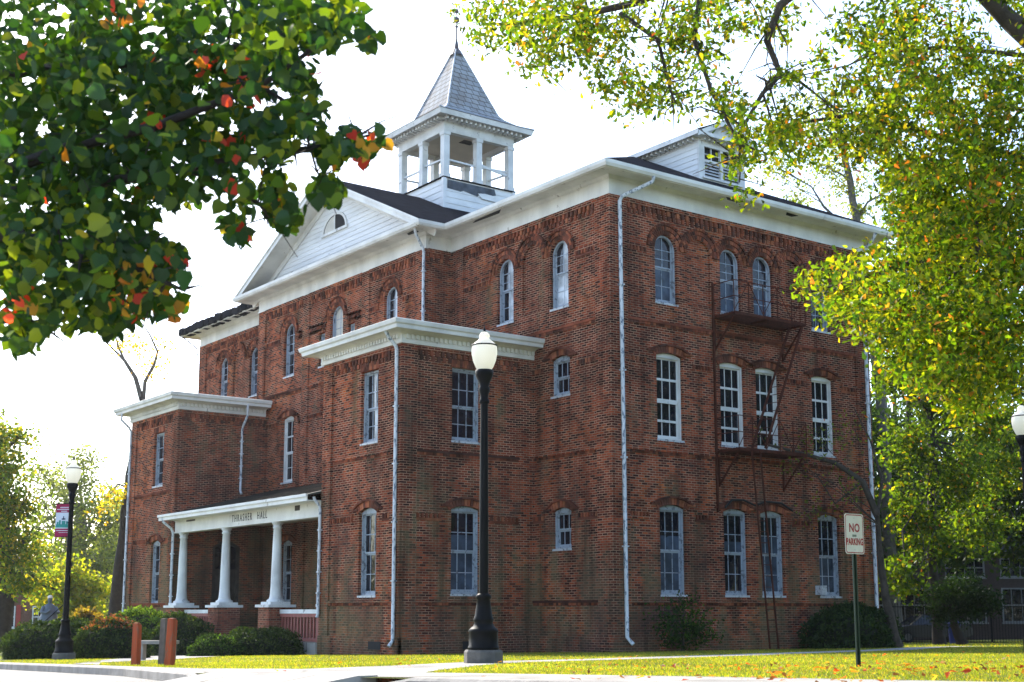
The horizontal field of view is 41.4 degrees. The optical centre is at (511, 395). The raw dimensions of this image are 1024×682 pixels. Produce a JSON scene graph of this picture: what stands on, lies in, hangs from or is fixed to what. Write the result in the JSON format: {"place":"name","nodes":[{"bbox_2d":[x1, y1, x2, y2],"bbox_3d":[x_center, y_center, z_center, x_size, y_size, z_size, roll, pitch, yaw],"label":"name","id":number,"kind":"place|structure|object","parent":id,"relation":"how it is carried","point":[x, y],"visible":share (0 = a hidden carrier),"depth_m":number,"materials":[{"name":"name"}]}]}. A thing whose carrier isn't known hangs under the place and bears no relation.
{"place":"outdoors","nodes":[
{"label":"outdoors","id":0,"kind":"place"},
{"bbox_2d":[0,669,160,681],"bbox_3d":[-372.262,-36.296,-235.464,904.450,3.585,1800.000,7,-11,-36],"label":"road","id":1,"kind":"structure","parent":0,"point":[19,676],"depth_m":21.25,"materials":[{"name":"grey asphalt"}]},
{"bbox_2d":[0,662,203,680],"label":"kerb","id":2,"kind":"structure","parent":1,"relation":"on","point":[158,674],"depth_m":22.37,"materials":[{"name":"concrete"}]},
{"bbox_2d":[161,672,377,681],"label":"kerb ramp","id":3,"kind":"structure","parent":1,"relation":"on","point":[242,677],"depth_m":14.47,"materials":[{"name":"concrete"}]},
{"bbox_2d":[393,677,637,681],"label":"kerb","id":4,"kind":"structure","parent":1,"relation":"on","point":[433,679],"depth_m":12.14,"materials":[{"name":"concrete"}]},
{"bbox_2d":[74,655,213,664],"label":"footpath","id":5,"kind":"structure","parent":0,"point":[149,658],"depth_m":33.81,"materials":[{"name":"concrete"}]},
{"bbox_2d":[0,0,406,365],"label":"pear tree","id":6,"kind":"object","parent":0,"point":[107,271],"visible":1,"depth_m":6.71,"materials":[{"name":"green plant"}]},
{"bbox_2d":[0,639,1023,681],"bbox_3d":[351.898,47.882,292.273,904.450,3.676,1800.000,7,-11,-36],"label":"lawn","id":7,"kind":"structure","parent":0,"point":[924,643],"depth_m":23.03,"materials":[{"name":"green plant"}]},
{"bbox_2d":[0,408,71,649],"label":"broadleaf tree","id":8,"kind":"object","parent":7,"relation":"on","point":[14,508],"visible":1,"depth_m":65.79,"materials":[{"name":"green plant"}]},
{"bbox_2d":[0,615,95,659],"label":"hedge","id":9,"kind":"object","parent":7,"relation":"on","point":[35,639],"visible":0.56,"depth_m":38.12,"materials":[{"name":"green plant"}]},
{"bbox_2d":[39,595,62,620],"bbox_3d":[-20.282,10.175,59.136,1.240,2.872,1.140,5,-10,-28],"label":"statue","id":10,"kind":"object","parent":7,"relation":"on","point":[49,611],"visible":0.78,"depth_m":59.05,"materials":[{"name":"stone"}]},
{"bbox_2d":[13,509,114,562],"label":"distant woods","id":11,"kind":"object","parent":7,"relation":"on","point":[21,532],"depth_m":170.69,"materials":[{"name":"green plant"}]},
{"bbox_2d":[18,550,111,618],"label":"broadleaf tree","id":12,"kind":"object","parent":7,"relation":"on","point":[86,591],"visible":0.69,"depth_m":78.70,"materials":[{"name":"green plant"}]},
{"bbox_2d":[52,458,81,659],"bbox_3d":[-11.969,4.495,36.548,0.582,5.780,0.582,2,-9,-14],"label":"street lamp","id":13,"kind":"object","parent":7,"relation":"on","point":[64,641],"visible":0.98,"depth_m":36.42,"materials":[{"name":"black metal"}]},
{"bbox_2d":[54,503,75,536],"bbox_3d":[-12.124,3.382,36.722,0.540,0.922,0.048,0,-9,0],"label":"banner","id":14,"kind":"object","parent":13,"relation":"attached to","point":[62,516],"visible":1,"depth_m":36.72,"materials":[{"name":"fabric"}]},
{"bbox_2d":[12,563,121,631],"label":"brick house","id":15,"kind":"structure","parent":7,"relation":"on","point":[21,614],"depth_m":110.27,"materials":[{"name":"brick"}]},
{"bbox_2d":[12,606,15,628],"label":"window","id":16,"kind":"structure","parent":15,"relation":"in","point":[13,623],"depth_m":109.96,"materials":[{"name":"white paint"}]},
{"bbox_2d":[32,606,40,623],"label":"window","id":17,"kind":"structure","parent":15,"relation":"in","point":[35,616],"depth_m":110.48,"materials":[{"name":"white paint"}]},
{"bbox_2d":[14,438,120,614],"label":"live oak","id":18,"kind":"object","parent":7,"relation":"on","point":[81,529],"visible":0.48,"depth_m":96.83,"materials":[{"name":"green plant"}]},
{"bbox_2d":[70,605,103,621],"bbox_3d":[-19.222,10.705,61.089,2.165,2.499,3.038,-7,-11,36],"label":"shrub","id":19,"kind":"object","parent":7,"relation":"on","point":[86,612],"visible":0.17,"depth_m":60.97,"materials":[{"name":"yellow plant"}]},
{"bbox_2d":[86,478,124,567],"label":"broadleaf tree","id":20,"kind":"object","parent":7,"relation":"on","point":[113,497],"visible":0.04,"depth_m":117.23,"materials":[{"name":"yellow plant"}]},
{"bbox_2d":[72,612,154,658],"bbox_3d":[-11.154,6.852,37.908,2.295,1.608,2.099,0,-9,0],"label":"hedge","id":21,"kind":"object","parent":7,"relation":"on","point":[107,637],"visible":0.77,"depth_m":37.25,"materials":[{"name":"green plant"}]},
{"bbox_2d":[83,322,175,616],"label":"leaning tree","id":22,"kind":"object","parent":7,"relation":"on","point":[115,601],"visible":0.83,"depth_m":71.73,"materials":[{"name":"yellow plant"}]},
{"bbox_2d":[131,623,141,664],"bbox_3d":[-6.740,4.607,24.277,0.125,1.050,0.125,-4,-10,25],"label":"timber post","id":23,"kind":"object","parent":7,"relation":"on","point":[136,645],"visible":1,"depth_m":24.26,"materials":[{"name":"red wood"}]},
{"bbox_2d":[116,605,165,633],"bbox_3d":[-12.960,8.347,47.298,4.052,2.063,2.345,0,-9,0],"label":"hedge","id":24,"kind":"object","parent":7,"relation":"on","point":[144,616],"visible":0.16,"depth_m":46.89,"materials":[{"name":"green plant"}]},
{"bbox_2d":[141,640,178,659],"bbox_3d":[-8.525,6.205,32.427,1.000,0.660,0.400,0,-9,0],"label":"bench","id":25,"kind":"object","parent":7,"relation":"on","point":[144,643],"visible":0.31,"depth_m":32.31,"materials":[{"name":"concrete"}]},
{"bbox_2d":[158,618,167,664],"bbox_3d":[-6.231,4.549,24.190,0.120,1.120,0.120,-4,-11,25],"label":"timber post","id":26,"kind":"object","parent":7,"relation":"on","point":[162,637],"visible":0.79,"depth_m":24.17,"materials":[{"name":"grey wood"}]},
{"bbox_2d":[164,618,177,665],"bbox_3d":[-5.808,4.342,23.017,0.135,1.100,0.135,-4,-13,22],"label":"timber post","id":27,"kind":"object","parent":7,"relation":"on","point":[170,647],"visible":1,"depth_m":23.00,"materials":[{"name":"red wood"}]},
{"bbox_2d":[147,609,215,655],"bbox_3d":[-11.196,8.159,45.789,2.548,1.855,2.184,0,-9,0],"label":"hedge","id":28,"kind":"object","parent":7,"relation":"on","point":[190,628],"visible":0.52,"depth_m":45.20,"materials":[{"name":"green plant"}]},
{"bbox_2d":[186,632,246,655],"bbox_3d":[-9.025,7.813,41.785,2.021,1.053,1.829,0,-9,0],"label":"hedge","id":29,"kind":"object","parent":7,"relation":"on","point":[210,644],"visible":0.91,"depth_m":41.24,"materials":[{"name":"green plant"}]},
{"bbox_2d":[228,625,306,655],"bbox_3d":[-7.765,7.791,42.284,2.818,1.248,2.068,0,-9,0],"label":"hedge","id":30,"kind":"object","parent":7,"relation":"on","point":[275,640],"visible":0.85,"depth_m":41.75,"materials":[{"name":"green plant"}]},
{"bbox_2d":[464,325,502,662],"bbox_3d":[-0.456,1.681,21.982,0.582,5.780,0.582,2,-9,-14],"label":"street lamp","id":31,"kind":"object","parent":7,"relation":"on","point":[483,646],"visible":0.98,"depth_m":21.83,"materials":[{"name":"metal"}]},
{"bbox_2d":[113,9,893,681],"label":"brick hall","id":32,"kind":"structure","parent":7,"relation":"on","point":[305,461],"depth_m":42.09,"materials":[{"name":"red brick"},{"name":"white painted wood siding and trim"},{"name":"dark slate"}]},
{"bbox_2d":[146,534,163,602],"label":"window","id":33,"kind":"structure","parent":32,"relation":"in","point":[156,551],"depth_m":53.34,"materials":[{"name":"paint"}]},
{"bbox_2d":[152,426,164,487],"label":"window","id":34,"kind":"structure","parent":32,"relation":"in","point":[160,437],"depth_m":54.12,"materials":[{"name":"paint"}]},
{"bbox_2d":[215,350,230,395],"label":"window","id":35,"kind":"structure","parent":32,"relation":"in","point":[224,353],"depth_m":61.29,"materials":[{"name":"paint"}]},
{"bbox_2d":[211,542,239,602],"bbox_3d":[-11.225,7.543,52.794,1.150,3.650,0.160,7,-11,-36],"label":"door","id":36,"kind":"structure","parent":32,"relation":"in","point":[217,549],"depth_m":52.97,"materials":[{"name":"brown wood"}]},
{"bbox_2d":[245,339,257,397],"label":"window","id":37,"kind":"structure","parent":32,"relation":"in","point":[254,342],"depth_m":58.83,"materials":[{"name":"glass"}]},
{"bbox_2d":[277,409,297,484],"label":"window","id":38,"kind":"structure","parent":32,"relation":"in","point":[289,422],"depth_m":53.28,"materials":[{"name":"white paint"}]},
{"bbox_2d":[279,314,298,378],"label":"window","id":39,"kind":"structure","parent":32,"relation":"in","point":[294,327],"depth_m":53.96,"materials":[{"name":"paint"}]},
{"bbox_2d":[282,534,296,604],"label":"window","id":40,"kind":"structure","parent":32,"relation":"in","point":[287,557],"depth_m":52.40,"materials":[{"name":"glass"}]},
{"bbox_2d":[318,328,325,368],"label":"window","id":41,"kind":"structure","parent":32,"relation":"in","point":[323,335],"depth_m":51.63,"materials":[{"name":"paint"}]},
{"bbox_2d":[324,296,347,336],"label":"window","id":42,"kind":"structure","parent":32,"relation":"in","point":[342,310],"depth_m":50.98,"materials":[{"name":"paint"}]},
{"bbox_2d":[347,318,355,331],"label":"window","id":43,"kind":"structure","parent":32,"relation":"in","point":[348,322],"depth_m":49.93,"materials":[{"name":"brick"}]},
{"bbox_2d":[351,499,382,597],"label":"window","id":44,"kind":"structure","parent":32,"relation":"in","point":[368,560],"depth_m":40.35,"materials":[{"name":"paint"}]},
{"bbox_2d":[360,362,379,445],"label":"window","id":45,"kind":"structure","parent":32,"relation":"in","point":[371,378],"depth_m":41.04,"materials":[{"name":"glass"}]},
{"bbox_2d":[378,276,402,319],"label":"window","id":46,"kind":"structure","parent":32,"relation":"in","point":[395,291],"depth_m":47.89,"materials":[{"name":"paint"}]},
{"bbox_2d":[451,360,479,444],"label":"window","id":47,"kind":"structure","parent":32,"relation":"in","point":[464,382],"depth_m":40.80,"materials":[{"name":"glass"}]},
{"bbox_2d":[441,497,490,595],"bbox_3d":[-1.428,4.468,40.010,1.760,2.893,0.350,7,-11,-36],"label":"window","id":48,"kind":"structure","parent":32,"relation":"in","point":[464,520],"depth_m":40.12,"materials":[{"name":"glass"}]},
{"bbox_2d":[489,248,519,326],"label":"window","id":49,"kind":"structure","parent":32,"relation":"in","point":[506,272],"depth_m":44.12,"materials":[{"name":"glass"}]},
{"bbox_2d":[542,229,574,311],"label":"window","id":50,"kind":"structure","parent":32,"relation":"in","point":[560,254],"depth_m":41.87,"materials":[{"name":"glass"}]},
{"bbox_2d":[542,347,576,398],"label":"window","id":51,"kind":"structure","parent":32,"relation":"in","point":[561,365],"depth_m":41.30,"materials":[{"name":"paint"}]},
{"bbox_2d":[543,499,578,550],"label":"window","id":52,"kind":"structure","parent":32,"relation":"in","point":[563,515],"depth_m":40.55,"materials":[{"name":"paint"}]},
{"bbox_2d":[646,223,686,306],"bbox_3d":[4.617,-3.965,41.128,1.584,2.522,0.351,7,-11,-36],"label":"window","id":53,"kind":"structure","parent":32,"relation":"in","point":[664,250],"depth_m":41.25,"materials":[{"name":"glass"}]},
{"bbox_2d":[647,344,692,442],"bbox_3d":[4.673,-0.064,40.548,1.800,2.934,0.350,7,-11,-36],"label":"window","id":54,"kind":"structure","parent":32,"relation":"in","point":[667,365],"depth_m":40.67,"materials":[{"name":"white paint"}]},
{"bbox_2d":[650,496,695,596],"bbox_3d":[4.681,4.440,39.835,1.760,2.934,0.351,7,-11,-36],"label":"window","id":55,"kind":"structure","parent":32,"relation":"in","point":[671,517],"depth_m":39.96,"materials":[{"name":"glass"}]},
{"bbox_2d":[712,238,748,313],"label":"window","id":56,"kind":"structure","parent":32,"relation":"in","point":[728,262],"depth_m":42.88,"materials":[{"name":"glass"}]},
{"bbox_2d":[711,354,752,447],"bbox_3d":[6.795,0.183,42.099,1.800,2.934,0.343,7,-11,-36],"label":"window","id":57,"kind":"structure","parent":32,"relation":"in","point":[730,374],"depth_m":42.23,"materials":[{"name":"glass"}]},
{"bbox_2d":[715,501,754,596],"bbox_3d":[6.788,4.685,41.373,1.760,2.934,0.345,7,-11,-36],"label":"window","id":58,"kind":"structure","parent":32,"relation":"in","point":[734,520],"depth_m":41.51,"materials":[{"name":"glass"}]},
{"bbox_2d":[745,245,780,316],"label":"window","id":59,"kind":"structure","parent":32,"relation":"in","point":[761,273],"depth_m":43.75,"materials":[{"name":"glass"}]},
{"bbox_2d":[751,359,787,450],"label":"window","id":60,"kind":"structure","parent":32,"relation":"in","point":[763,376],"depth_m":43.17,"materials":[{"name":"glass"}]},
{"bbox_2d":[755,503,791,597],"bbox_3d":[8.084,4.836,42.317,1.760,2.934,0.347,7,-11,-36],"label":"window","id":61,"kind":"structure","parent":32,"relation":"in","point":[774,519],"depth_m":42.48,"materials":[{"name":"glass"}]},
{"bbox_2d":[803,258,833,333],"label":"window","id":62,"kind":"structure","parent":32,"relation":"in","point":[814,314],"depth_m":45.24,"materials":[{"name":"paint"}]},
{"bbox_2d":[803,368,841,457],"bbox_3d":[10.177,0.576,44.559,1.800,2.934,0.350,7,-11,-36],"label":"window","id":63,"kind":"structure","parent":32,"relation":"in","point":[821,387],"depth_m":44.71,"materials":[{"name":"white paint"}]},
{"bbox_2d":[810,507,844,597],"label":"window","id":64,"kind":"structure","parent":32,"relation":"in","point":[828,552],"depth_m":44.03,"materials":[{"name":"glass"}]},
{"bbox_2d":[275,653,1023,681],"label":"fallen leaves","id":65,"kind":"object","parent":7,"relation":"on","point":[967,670],"visible":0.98,"depth_m":12.52,"materials":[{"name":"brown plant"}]},
{"bbox_2d":[642,587,724,651],"bbox_3d":[4.927,6.520,38.575,2.907,2.113,1.819,7,-11,-36],"label":"shrub","id":66,"kind":"object","parent":7,"relation":"on","point":[696,629],"visible":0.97,"depth_m":38.51,"materials":[{"name":"green plant"}]},
{"bbox_2d":[442,0,1023,435],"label":"oak tree","id":67,"kind":"object","parent":7,"relation":"on","point":[986,182],"visible":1,"depth_m":13.88,"materials":[{"name":"green plant"}]},
{"bbox_2d":[753,399,903,647],"bbox_3d":[9.564,4.029,42.602,5.600,7.822,2.523,0,-9,3],"label":"broadleaf tree","id":68,"kind":"object","parent":7,"relation":"on","point":[885,596],"visible":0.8,"depth_m":43.05,"materials":[{"name":"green plant"}]},
{"bbox_2d":[749,80,930,622],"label":"broadleaf tree","id":69,"kind":"object","parent":7,"relation":"on","point":[857,212],"visible":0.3,"depth_m":86.77,"materials":[{"name":"green plant"}]},
{"bbox_2d":[795,599,904,648],"bbox_3d":[10.695,7.321,42.575,4.352,1.841,1.881,7,-11,-36],"label":"bush","id":70,"kind":"object","parent":7,"relation":"on","point":[831,627],"visible":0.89,"depth_m":41.72,"materials":[{"name":"green plant"}]},
{"bbox_2d":[844,513,863,666],"bbox_3d":[3.985,2.453,15.671,0.335,2.161,0.042,7,-11,-36],"label":"parking sign","id":71,"kind":"object","parent":7,"relation":"on","point":[854,535],"visible":1,"depth_m":15.74,"materials":[{"name":"white metal"}]},
{"bbox_2d":[870,352,901,601],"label":"broadleaf tree","id":72,"kind":"object","parent":7,"relation":"on","point":[876,412],"depth_m":78.96,"materials":[{"name":"green plant"}]},
{"bbox_2d":[869,331,961,606],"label":"broadleaf tree","id":73,"kind":"object","parent":7,"relation":"on","point":[878,479],"visible":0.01,"depth_m":86.68,"materials":[{"name":"green plant"}]},
{"bbox_2d":[898,614,972,642],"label":"parked car","id":74,"kind":"object","parent":7,"relation":"on","point":[912,629],"visible":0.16,"depth_m":71.12,"materials":[{"name":"paint"}]},
{"bbox_2d":[870,385,1014,510],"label":"broadleaf tree","id":75,"kind":"object","parent":7,"relation":"on","point":[894,404],"depth_m":113.49,"materials":[{"name":"green plant"}]},
{"bbox_2d":[871,386,1015,516],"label":"broadleaf tree","id":76,"kind":"object","parent":7,"relation":"on","point":[952,438],"visible":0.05,"depth_m":104.14,"materials":[{"name":"green plant"}]},
{"bbox_2d":[867,172,1023,644],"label":"broadleaf tree","id":77,"kind":"object","parent":7,"relation":"on","point":[928,519],"visible":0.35,"depth_m":57.33,"materials":[{"name":"green plant"}]},
{"bbox_2d":[877,524,1023,640],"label":"school building","id":78,"kind":"structure","parent":7,"relation":"on","point":[1014,583],"depth_m":91.32,"materials":[{"name":"brown brick"}]},
{"bbox_2d":[879,592,883,609],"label":"window","id":79,"kind":"structure","parent":78,"relation":"in","point":[880,603],"depth_m":92.40,"materials":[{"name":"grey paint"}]},
{"bbox_2d":[900,588,929,620],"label":"window","id":80,"kind":"structure","parent":78,"relation":"in","point":[909,598],"depth_m":92.06,"materials":[{"name":"black glass"}]},
{"bbox_2d":[945,558,986,578],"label":"window","id":81,"kind":"structure","parent":78,"relation":"in","point":[980,567],"depth_m":91.86,"materials":[{"name":"glass"}]},
{"bbox_2d":[960,611,988,623],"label":"window","id":82,"kind":"structure","parent":78,"relation":"in","point":[965,620],"depth_m":91.19,"materials":[{"name":"grey paint"}]},
{"bbox_2d":[999,558,1023,578],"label":"window","id":83,"kind":"structure","parent":78,"relation":"in","point":[1013,576],"depth_m":91.41,"materials":[{"name":"grey glass"}]},
{"bbox_2d":[1001,588,1023,623],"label":"window","id":84,"kind":"structure","parent":78,"relation":"in","point":[1018,593],"depth_m":91.07,"materials":[{"name":"glass"}]},
{"bbox_2d":[947,621,959,643],"bbox_3d":[19.948,10.769,61.066,0.600,1.250,0.600,7,-11,-36],"label":"litter bin","id":85,"kind":"object","parent":7,"relation":"on","point":[952,639],"visible":0.16,"depth_m":60.94,"materials":[{"name":"blue plastic"}]},
{"bbox_2d":[892,603,1023,643],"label":"iron fence","id":86,"kind":"object","parent":7,"relation":"on","point":[930,641],"visible":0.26,"depth_m":63.83,"materials":[{"name":"black metal"}]},
{"bbox_2d":[914,568,1014,644],"bbox_3d":[17.395,8.184,52.347,3.730,3.081,3.351,7,-11,-36],"label":"tree","id":87,"kind":"object","parent":7,"relation":"on","point":[975,601],"visible":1,"depth_m":52.07,"materials":[{"name":"green plant"}]},
{"bbox_2d":[914,334,1023,581],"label":"broadleaf tree","id":88,"kind":"object","parent":7,"relation":"on","point":[1013,554],"visible":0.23,"depth_m":73.41,"materials":[{"name":"green plant"}]},
{"bbox_2d":[1011,403,1023,651],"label":"street lamp","id":89,"kind":"object","parent":7,"relation":"on","point":[1017,419],"visible":0.91,"depth_m":28.52,"materials":[{"name":"black metal"}]},
{"bbox_2d":[0,0,1023,558],"label":"sky","id":90,"kind":"structure","parent":0,"point":[76,401],"materials":[{"name":"white"}]},
{"bbox_2d":[72,646,980,681],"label":"pavement","id":91,"kind":"structure","parent":0,"point":[418,670],"depth_m":14.89,"materials":[{"name":"concrete"}]}
]}

